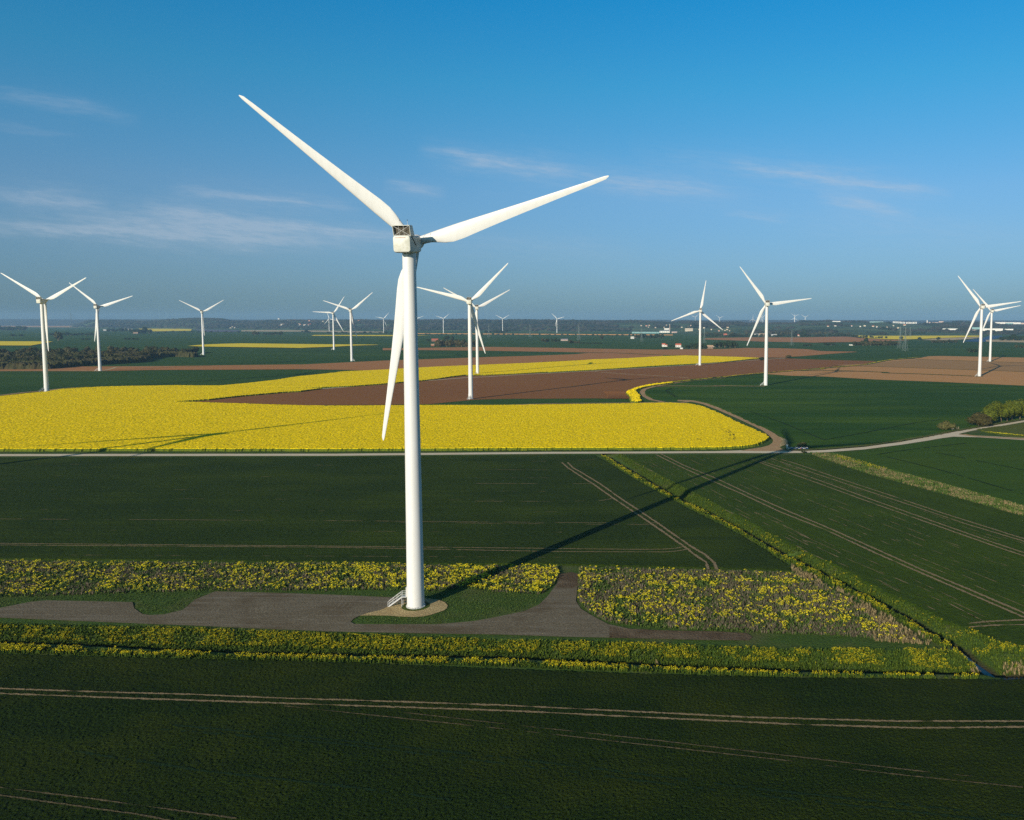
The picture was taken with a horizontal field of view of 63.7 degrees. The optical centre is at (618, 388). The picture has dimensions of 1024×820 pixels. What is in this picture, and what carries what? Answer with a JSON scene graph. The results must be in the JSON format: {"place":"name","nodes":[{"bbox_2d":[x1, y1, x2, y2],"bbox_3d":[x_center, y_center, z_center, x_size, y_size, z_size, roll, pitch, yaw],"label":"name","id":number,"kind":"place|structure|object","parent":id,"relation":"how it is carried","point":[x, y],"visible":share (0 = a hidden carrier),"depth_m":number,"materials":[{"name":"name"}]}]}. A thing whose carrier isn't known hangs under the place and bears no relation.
{"place":"outdoors","nodes":[
{"label":"outdoors","id":0,"kind":"place"},
{"bbox_2d":[0,341,51,344],"bbox_3d":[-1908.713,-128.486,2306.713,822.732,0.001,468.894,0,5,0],"label":"rapeseed field","id":1,"kind":"structure","parent":0,"point":[19,342],"depth_m":2358.32,"materials":[{"name":"yellow plant"}]},
{"bbox_2d":[1,326,70,326],"bbox_3d":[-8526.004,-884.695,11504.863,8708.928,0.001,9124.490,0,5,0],"label":"stubble field","id":2,"kind":"structure","parent":0,"point":[40,326],"depth_m":9678.19,"materials":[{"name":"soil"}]},
{"bbox_2d":[3,387,76,394],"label":"track","id":3,"kind":"structure","parent":0,"point":[33,391],"depth_m":721.61,"materials":[{"name":"brown soil"}]},
{"bbox_2d":[148,329,191,330],"bbox_3d":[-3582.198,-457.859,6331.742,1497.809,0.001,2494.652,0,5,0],"label":"rapeseed field","id":4,"kind":"structure","parent":0,"point":[171,329],"depth_m":6222.94,"materials":[{"name":"yellow plant"}]},
{"bbox_2d":[192,329,238,331],"bbox_3d":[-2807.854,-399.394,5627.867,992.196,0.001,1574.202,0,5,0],"label":"solar field","id":5,"kind":"structure","parent":0,"point":[207,330],"depth_m":5610.92,"materials":[{"name":"glass"}]},
{"bbox_2d":[191,343,365,347],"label":"rapeseed field","id":6,"kind":"structure","parent":0,"point":[269,345],"depth_m":2098.49,"materials":[{"name":"yellow plant"}]},
{"bbox_2d":[241,330,382,332],"bbox_3d":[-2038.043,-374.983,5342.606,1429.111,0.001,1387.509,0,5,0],"label":"stubble field","id":7,"kind":"structure","parent":0,"point":[303,330],"depth_m":5161.52,"materials":[{"name":"brown soil"}]},
{"bbox_2d":[0,577,627,637],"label":"gravel track","id":8,"kind":"structure","parent":0,"point":[558,611],"depth_m":173.85,"materials":[{"name":"grey gravel"}]},
{"bbox_2d":[0,353,662,370],"bbox_3d":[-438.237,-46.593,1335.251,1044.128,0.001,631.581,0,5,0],"label":"ploughed field","id":9,"kind":"structure","parent":0,"point":[373,365],"depth_m":1188.67,"materials":[{"name":"brown soil"}]},
{"bbox_2d":[70,283,131,370],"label":"wind turbine","id":10,"kind":"object","parent":9,"relation":"on","point":[96,306],"visible":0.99,"depth_m":1026.26,"materials":[{"name":"white paint"}]},
{"bbox_2d":[312,335,424,335],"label":"rapeseed field","id":11,"kind":"structure","parent":0,"point":[358,335],"depth_m":3649.27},
{"bbox_2d":[0,327,1023,679],"bbox_3d":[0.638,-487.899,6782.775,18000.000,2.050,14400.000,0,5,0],"label":"ground","id":12,"kind":"structure","parent":0,"point":[30,381],"depth_m":390.41,"materials":[{"name":"green plant"}]},
{"bbox_2d":[1,273,84,391],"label":"wind turbine","id":13,"kind":"object","parent":12,"relation":"on","point":[43,311],"visible":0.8,"depth_m":726.33,"materials":[{"name":"white paint"}]},
{"bbox_2d":[53,331,62,340],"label":"distant tree","id":14,"kind":"object","parent":12,"relation":"on","point":[58,335],"visible":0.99,"depth_m":2638.57,"materials":[{"name":"green plant"}]},
{"bbox_2d":[0,351,198,369],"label":"trees","id":15,"kind":"object","parent":12,"relation":"on","point":[60,363],"visible":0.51,"depth_m":1196.62,"materials":[{"name":"green plant"}]},
{"bbox_2d":[179,300,222,354],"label":"wind turbine","id":16,"kind":"object","parent":12,"relation":"on","point":[202,324],"visible":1,"depth_m":1534.81,"materials":[{"name":"white paint"}]},
{"bbox_2d":[0,589,536,623],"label":"bank grass","id":17,"kind":"structure","parent":12,"relation":"on","point":[367,618],"depth_m":183.12,"materials":[{"name":"green plant"}]},
{"bbox_2d":[0,559,559,596],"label":"flowering weeds","id":18,"kind":"object","parent":12,"relation":"on","point":[492,581],"visible":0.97,"depth_m":198.94,"materials":[{"name":"yellow plant"}]},
{"bbox_2d":[320,297,343,349],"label":"wind turbine","id":19,"kind":"object","parent":12,"relation":"on","point":[333,315],"visible":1,"depth_m":1813.00,"materials":[{"name":"white paint"}]},
{"bbox_2d":[323,292,372,360],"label":"wind turbine","id":20,"kind":"object","parent":12,"relation":"on","point":[351,321],"visible":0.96,"depth_m":1295.86,"materials":[{"name":"white paint"}]},
{"bbox_2d":[0,355,769,451],"bbox_3d":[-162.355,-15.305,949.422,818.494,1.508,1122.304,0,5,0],"label":"rapeseed crop","id":21,"kind":"object","parent":12,"relation":"on","point":[144,418],"visible":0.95,"depth_m":501.35,"materials":[{"name":"yellow plant"}]},
{"bbox_2d":[0,455,791,571],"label":"wheat crop","id":22,"kind":"object","parent":12,"relation":"on","point":[187,504],"visible":0.97,"depth_m":265.31,"materials":[{"name":"green plant"}]},
{"bbox_2d":[147,464,479,556],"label":"wheel tracks","id":23,"kind":"object","parent":22,"relation":"on","point":[358,499],"visible":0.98,"depth_m":286.28},
{"bbox_2d":[1,543,686,551],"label":"wheel tracks","id":24,"kind":"object","parent":22,"relation":"on","point":[331,547],"visible":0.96,"depth_m":226.25},
{"bbox_2d":[129,519,653,524],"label":"wheel tracks","id":25,"kind":"object","parent":22,"relation":"on","point":[466,521],"visible":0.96,"depth_m":253.86},
{"bbox_2d":[478,459,613,500],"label":"wheel tracks","id":26,"kind":"object","parent":22,"relation":"on","point":[535,483],"visible":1,"depth_m":314.99},
{"bbox_2d":[561,462,717,568],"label":"wheel tracks","id":27,"kind":"object","parent":22,"relation":"on","point":[700,558],"visible":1,"depth_m":255.15},
{"bbox_2d":[360,598,447,616],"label":"hardstanding","id":28,"kind":"structure","parent":12,"relation":"on","point":[434,607],"depth_m":176.83,"materials":[{"name":"beige gravel"}]},
{"bbox_2d":[401,602,429,610],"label":"base ring","id":29,"kind":"object","parent":28,"relation":"on","point":[404,607],"visible":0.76,"depth_m":178.69,"materials":[{"name":"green plant"}]},
{"bbox_2d":[239,95,608,608],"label":"wind turbine","id":30,"kind":"object","parent":28,"relation":"on","point":[408,244],"visible":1,"depth_m":174.55,"materials":[{"name":"white paint"}]},
{"bbox_2d":[435,340,441,346],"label":"distant tree","id":31,"kind":"object","parent":12,"relation":"on","point":[438,343],"visible":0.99,"depth_m":2056.26,"materials":[{"name":"green plant"}]},
{"bbox_2d":[457,340,464,346],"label":"distant tree","id":32,"kind":"object","parent":12,"relation":"on","point":[461,343],"visible":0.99,"depth_m":2059.11,"materials":[{"name":"green plant"}]},
{"bbox_2d":[0,559,922,642],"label":"leafy weeds","id":33,"kind":"object","parent":12,"relation":"on","point":[400,582],"visible":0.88,"depth_m":193.04,"materials":[{"name":"green plant"}]},
{"bbox_2d":[444,288,508,372],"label":"wind turbine","id":34,"kind":"object","parent":12,"relation":"on","point":[477,336],"visible":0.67,"depth_m":969.19,"materials":[{"name":"white paint"}]},
{"bbox_2d":[0,642,978,678],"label":"flowering verge","id":35,"kind":"structure","parent":12,"relation":"on","point":[17,648],"depth_m":149.87,"materials":[{"name":"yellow plant"}]},
{"bbox_2d":[0,622,979,673],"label":"flowering verge","id":36,"kind":"structure","parent":12,"relation":"on","point":[35,630],"depth_m":159.07,"materials":[{"name":"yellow plant"}]},
{"bbox_2d":[0,654,1023,819],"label":"wheat crop","id":37,"kind":"object","parent":12,"relation":"on","point":[44,735],"visible":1,"depth_m":120.48,"materials":[{"name":"green plant"}]},
{"bbox_2d":[0,787,235,819],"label":"wheel tracks","id":38,"kind":"object","parent":37,"relation":"on","point":[107,809],"visible":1,"depth_m":104.80},
{"bbox_2d":[0,688,1023,728],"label":"wheel tracks","id":39,"kind":"object","parent":37,"relation":"on","point":[540,711],"visible":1,"depth_m":130.86},
{"bbox_2d":[73,724,1022,819],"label":"wheel tracks","id":40,"kind":"object","parent":37,"relation":"on","point":[543,762],"visible":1,"depth_m":112.02},
{"bbox_2d":[286,706,1022,786],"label":"wheel tracks","id":41,"kind":"object","parent":37,"relation":"on","point":[683,748],"visible":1,"depth_m":119.52},
{"bbox_2d":[589,352,677,355],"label":"grass strip","id":42,"kind":"object","parent":12,"relation":"on","point":[629,353],"depth_m":1668.66,"materials":[{"name":"green plant"}]},
{"bbox_2d":[626,381,673,402],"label":"rapeseed crop","id":43,"kind":"object","parent":12,"relation":"on","point":[634,395],"visible":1,"depth_m":719.02,"materials":[{"name":"yellow plant"}]},
{"bbox_2d":[578,565,914,641],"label":"flowering weeds","id":44,"kind":"object","parent":12,"relation":"on","point":[763,591],"visible":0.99,"depth_m":181.50,"materials":[{"name":"yellow plant"}]},
{"bbox_2d":[740,267,810,384],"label":"wind turbine","id":45,"kind":"object","parent":12,"relation":"on","point":[767,303],"visible":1,"depth_m":803.29,"materials":[{"name":"white paint"}]},
{"bbox_2d":[601,455,951,647],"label":"flowering verge","id":46,"kind":"structure","parent":12,"relation":"on","point":[880,607],"depth_m":205.46,"materials":[{"name":"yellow plant"}]},
{"bbox_2d":[779,437,787,446],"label":"dirt patch","id":47,"kind":"object","parent":12,"relation":"on","point":[784,442],"visible":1,"depth_m":424.71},
{"bbox_2d":[673,357,921,381],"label":"grass verge","id":48,"kind":"object","parent":12,"relation":"on","point":[793,370],"depth_m":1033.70,"materials":[{"name":"green plant"}]},
{"bbox_2d":[792,447,807,448],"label":"barrier gate","id":49,"kind":"structure","parent":12,"relation":"on","point":[799,447],"depth_m":401.93,"materials":[{"name":"white metal"}]},
{"bbox_2d":[796,442,806,446],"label":"round bush","id":50,"kind":"object","parent":12,"relation":"on","point":[803,444],"visible":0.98,"depth_m":404.79,"materials":[{"name":"green plant"}]},
{"bbox_2d":[616,453,1023,675],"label":"flowering verge","id":51,"kind":"structure","parent":12,"relation":"on","point":[1003,646],"depth_m":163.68,"materials":[{"name":"green plant"}]},
{"bbox_2d":[623,454,1023,649],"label":"wheat crop","id":52,"kind":"object","parent":12,"relation":"on","point":[1008,577],"visible":1,"depth_m":248.37,"materials":[{"name":"green plant"}]},
{"bbox_2d":[632,457,1001,616],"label":"wheel tracks","id":53,"kind":"object","parent":52,"relation":"on","point":[851,570],"visible":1,"depth_m":221.99},
{"bbox_2d":[636,456,1023,624],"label":"wheel tracks","id":54,"kind":"object","parent":52,"relation":"on","point":[860,536],"visible":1,"depth_m":238.68},
{"bbox_2d":[657,454,1023,616],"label":"wheel tracks","id":55,"kind":"object","parent":52,"relation":"on","point":[863,546],"visible":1,"depth_m":224.02},
{"bbox_2d":[757,460,1023,555],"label":"wheel tracks","id":56,"kind":"object","parent":52,"relation":"on","point":[903,513],"visible":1,"depth_m":264.91},
{"bbox_2d":[771,458,1023,541],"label":"wheel tracks","id":57,"kind":"object","parent":52,"relation":"on","point":[910,502],"visible":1,"depth_m":279.45},
{"bbox_2d":[969,619,1023,626],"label":"wheel tracks","id":58,"kind":"object","parent":52,"relation":"on","point":[997,624],"visible":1,"depth_m":169.62},
{"bbox_2d":[639,563,1023,674],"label":"dry grass","id":59,"kind":"structure","parent":12,"relation":"on","point":[869,609],"depth_m":168.30,"materials":[{"name":"plant"}]},
{"bbox_2d":[645,375,1023,448],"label":"wheat crop","id":60,"kind":"object","parent":12,"relation":"on","point":[826,408],"visible":0.96,"depth_m":627.30,"materials":[{"name":"green plant"}]},
{"bbox_2d":[665,388,940,439],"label":"wheel tracks","id":61,"kind":"object","parent":60,"relation":"on","point":[804,431],"visible":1,"depth_m":492.39},
{"bbox_2d":[835,455,886,468],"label":"flowering verge","id":62,"kind":"structure","parent":12,"relation":"on","point":[876,467],"depth_m":360.63,"materials":[{"name":"green plant"}]},
{"bbox_2d":[897,327,902,347],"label":"electricity pylon","id":63,"kind":"object","parent":12,"relation":"on","point":[900,328],"visible":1,"depth_m":1957.84,"materials":[{"name":"grey metal"}]},
{"bbox_2d":[787,418,1023,449],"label":"grass verge","id":64,"kind":"object","parent":12,"relation":"on","point":[907,438],"depth_m":434.01,"materials":[{"name":"green plant"}]},
{"bbox_2d":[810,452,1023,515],"bbox_3d":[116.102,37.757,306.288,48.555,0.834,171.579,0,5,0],"label":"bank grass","id":65,"kind":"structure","parent":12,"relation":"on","point":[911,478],"depth_m":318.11,"materials":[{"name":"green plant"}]},
{"bbox_2d":[813,452,1023,514],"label":"dry grass","id":66,"kind":"structure","parent":12,"relation":"on","point":[928,487],"depth_m":309.73,"materials":[{"name":"green plant"}]},
{"bbox_2d":[837,437,1023,505],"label":"wheat crop","id":67,"kind":"object","parent":12,"relation":"on","point":[994,452],"visible":1,"depth_m":363.58,"materials":[{"name":"green plant"}]},
{"bbox_2d":[881,443,1022,493],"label":"wheel tracks","id":68,"kind":"object","parent":67,"relation":"on","point":[954,473],"visible":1,"depth_m":357.70},
{"bbox_2d":[936,421,956,429],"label":"round bush","id":69,"kind":"object","parent":12,"relation":"on","point":[945,425],"visible":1,"depth_m":473.58,"materials":[{"name":"green plant"}]},
{"bbox_2d":[965,412,991,425],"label":"round bush","id":70,"kind":"object","parent":12,"relation":"on","point":[981,418],"visible":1,"depth_m":488.87,"materials":[{"name":"green plant"}]},
{"bbox_2d":[981,403,998,421],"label":"round tree","id":71,"kind":"object","parent":12,"relation":"on","point":[990,410],"visible":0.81,"depth_m":501.39,"materials":[{"name":"green plant"}]},
{"bbox_2d":[977,423,1023,437],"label":"wheat crop","id":72,"kind":"object","parent":12,"relation":"on","point":[1018,429],"visible":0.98,"depth_m":476.66,"materials":[{"name":"green plant"}]},
{"bbox_2d":[992,401,1009,421],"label":"round tree","id":73,"kind":"object","parent":12,"relation":"on","point":[1004,411],"visible":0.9,"depth_m":512.37,"materials":[{"name":"green plant"}]},
{"bbox_2d":[981,431,1023,435],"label":"flowering verge","id":74,"kind":"structure","parent":12,"relation":"on","point":[1003,433],"depth_m":457.47,"materials":[{"name":"yellow plant"}]},
{"bbox_2d":[1001,405,1014,420],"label":"round tree","id":75,"kind":"object","parent":12,"relation":"on","point":[1011,409],"visible":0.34,"depth_m":513.94,"materials":[{"name":"green plant"}]},
{"bbox_2d":[1004,400,1022,419],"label":"round tree","id":76,"kind":"object","parent":12,"relation":"on","point":[1017,405],"visible":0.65,"depth_m":520.16,"materials":[{"name":"green plant"}]},
{"bbox_2d":[1018,399,1023,418],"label":"round tree","id":77,"kind":"object","parent":12,"relation":"on","point":[1022,403],"visible":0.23,"depth_m":527.90,"materials":[{"name":"green plant"}]},
{"bbox_2d":[0,420,1023,455],"bbox_3d":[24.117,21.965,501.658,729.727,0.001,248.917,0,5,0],"label":"road","id":78,"kind":"structure","parent":0,"point":[953,434],"depth_m":391.07,"materials":[{"name":"grey asphalt"}]},
{"bbox_2d":[0,319,1023,325],"bbox_3d":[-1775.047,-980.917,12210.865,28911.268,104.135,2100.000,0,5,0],"label":"hills","id":79,"kind":"structure","parent":0,"point":[32,322],"depth_m":12276.65,"materials":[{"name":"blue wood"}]},
{"bbox_2d":[0,0,1023,320],"label":"sky","id":80,"kind":"structure","parent":0,"point":[859,159],"materials":[{"name":"blue"}]},
{"bbox_2d":[193,358,874,404],"bbox_3d":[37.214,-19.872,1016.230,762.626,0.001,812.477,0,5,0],"label":"ploughed field","id":81,"kind":"structure","parent":0,"point":[582,384],"depth_m":802.82,"materials":[{"name":"soil"}]},
{"bbox_2d":[417,263,507,398],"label":"wind turbine","id":82,"kind":"object","parent":81,"relation":"on","point":[471,312],"visible":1,"depth_m":658.01,"materials":[{"name":"white paint"}]},
{"bbox_2d":[603,391,629,398],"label":"ridged soil","id":83,"kind":"structure","parent":81,"relation":"on","point":[617,395],"depth_m":694.06,"materials":[{"name":"brown soil"}]},
{"bbox_2d":[672,282,722,364],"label":"wind turbine","id":84,"kind":"object","parent":81,"relation":"on","point":[704,314],"visible":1,"depth_m":1180.33,"materials":[{"name":"white paint"}]},
{"bbox_2d":[418,333,654,334],"bbox_3d":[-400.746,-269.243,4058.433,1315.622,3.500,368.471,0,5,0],"label":"railway embankment","id":85,"kind":"structure","parent":0,"point":[538,334],"depth_m":4014.24,"materials":[{"name":"plant"}]},
{"bbox_2d":[71,319,1023,335],"bbox_3d":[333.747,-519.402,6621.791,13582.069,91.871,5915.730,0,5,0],"label":"hills","id":86,"kind":"structure","parent":0,"point":[862,330],"depth_m":5377.45,"materials":[{"name":"green plant"}]},
{"bbox_2d":[69,318,1023,334],"bbox_3d":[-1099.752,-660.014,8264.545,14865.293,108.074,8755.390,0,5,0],"label":"woodland","id":87,"kind":"object","parent":86,"relation":"on","point":[531,324],"visible":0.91,"depth_m":6384.22,"materials":[{"name":"green wood"}]},
{"bbox_2d":[983,328,1002,330],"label":"warehouse","id":88,"kind":"structure","parent":86,"relation":"on","point":[996,329],"depth_m":4661.21,"materials":[{"name":"white metal"}]},
{"bbox_2d":[323,358,780,388],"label":"track","id":89,"kind":"structure","parent":0,"point":[561,372],"depth_m":1008.88,"materials":[{"name":"brown soil"}]},
{"bbox_2d":[557,572,578,587],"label":"mud track","id":90,"kind":"structure","parent":0,"point":[568,580],"depth_m":197.53,"materials":[{"name":"brown soil"}]},
{"bbox_2d":[515,402,685,404],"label":"track","id":91,"kind":"structure","parent":0,"point":[575,403],"depth_m":626.58,"materials":[{"name":"brown soil"}]},
{"bbox_2d":[383,347,848,357],"bbox_3d":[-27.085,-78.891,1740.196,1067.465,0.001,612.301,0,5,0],"label":"ploughed field","id":92,"kind":"structure","parent":0,"point":[759,352],"depth_m":1747.17,"materials":[{"name":"brown soil"}]},
{"bbox_2d":[640,378,717,401],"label":"track","id":93,"kind":"structure","parent":0,"point":[642,392],"depth_m":735.08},
{"bbox_2d":[609,626,751,639],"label":"mud track","id":94,"kind":"structure","parent":0,"point":[616,632],"depth_m":163.45,"materials":[{"name":"brown soil"}]},
{"bbox_2d":[677,400,786,450],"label":"track","id":95,"kind":"structure","parent":0,"point":[774,445],"depth_m":450.75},
{"bbox_2d":[705,337,904,342],"bbox_3d":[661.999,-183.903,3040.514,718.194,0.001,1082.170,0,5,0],"label":"ploughed field","id":96,"kind":"structure","parent":0,"point":[813,339],"depth_m":2952.15,"materials":[{"name":"brown soil"}]},
{"bbox_2d":[768,356,1023,385],"bbox_3d":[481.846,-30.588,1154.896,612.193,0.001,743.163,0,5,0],"label":"ploughed field","id":97,"kind":"structure","parent":0,"point":[998,377],"depth_m":997.30,"materials":[{"name":"soil"}]},
{"bbox_2d":[800,370,981,376],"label":"grass strip","id":98,"kind":"object","parent":97,"relation":"on","point":[872,371],"depth_m":1035.93,"materials":[{"name":"green plant"}]},
{"bbox_2d":[958,276,1020,375],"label":"wind turbine","id":99,"kind":"object","parent":97,"relation":"on","point":[982,306],"visible":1,"depth_m":944.17,"materials":[{"name":"white paint"}]},
{"bbox_2d":[973,289,1020,360],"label":"wind turbine","id":100,"kind":"object","parent":97,"relation":"on","point":[988,315],"visible":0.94,"depth_m":1303.74,"materials":[{"name":"white paint"}]},
{"bbox_2d":[859,335,978,338],"bbox_3d":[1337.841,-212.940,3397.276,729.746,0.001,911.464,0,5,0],"label":"rapeseed field","id":101,"kind":"structure","parent":0,"point":[908,337],"depth_m":3335.95,"materials":[{"name":"yellow plant"}]},
{"bbox_2d":[841,359,1023,371],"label":"ploughed field","id":102,"kind":"structure","parent":0,"point":[968,365],"depth_m":1209.06,"materials":[{"name":"brown soil"}]},
{"bbox_2d":[925,337,978,339],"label":"stubble field","id":103,"kind":"structure","parent":0,"point":[953,338],"depth_m":3163.15,"materials":[{"name":"beige plant"}]},
{"bbox_2d":[927,633,993,676],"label":"ditch water","id":104,"kind":"structure","parent":0,"point":[982,670],"depth_m":151.36,"materials":[{"name":"blue liquid"}]},
{"bbox_2d":[966,336,1001,341],"bbox_3d":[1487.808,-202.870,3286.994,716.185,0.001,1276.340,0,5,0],"label":"river","id":105,"kind":"structure","parent":0,"point":[984,339],"depth_m":2995.91,"materials":[{"name":"blue liquid"}]},
{"bbox_2d":[960,434,1023,438],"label":"track","id":106,"kind":"structure","parent":0,"point":[991,437],"depth_m":445.94,"materials":[{"name":"grey gravel"}]},
{"bbox_2d":[986,340,1023,341],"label":"stubble field","id":107,"kind":"structure","parent":0,"point":[1005,340],"depth_m":2745.12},
{"bbox_2d":[1004,677,1022,679],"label":"ditch water","id":108,"kind":"structure","parent":0,"point":[1013,678],"depth_m":147.46,"materials":[{"name":"blue liquid"}]}
]}

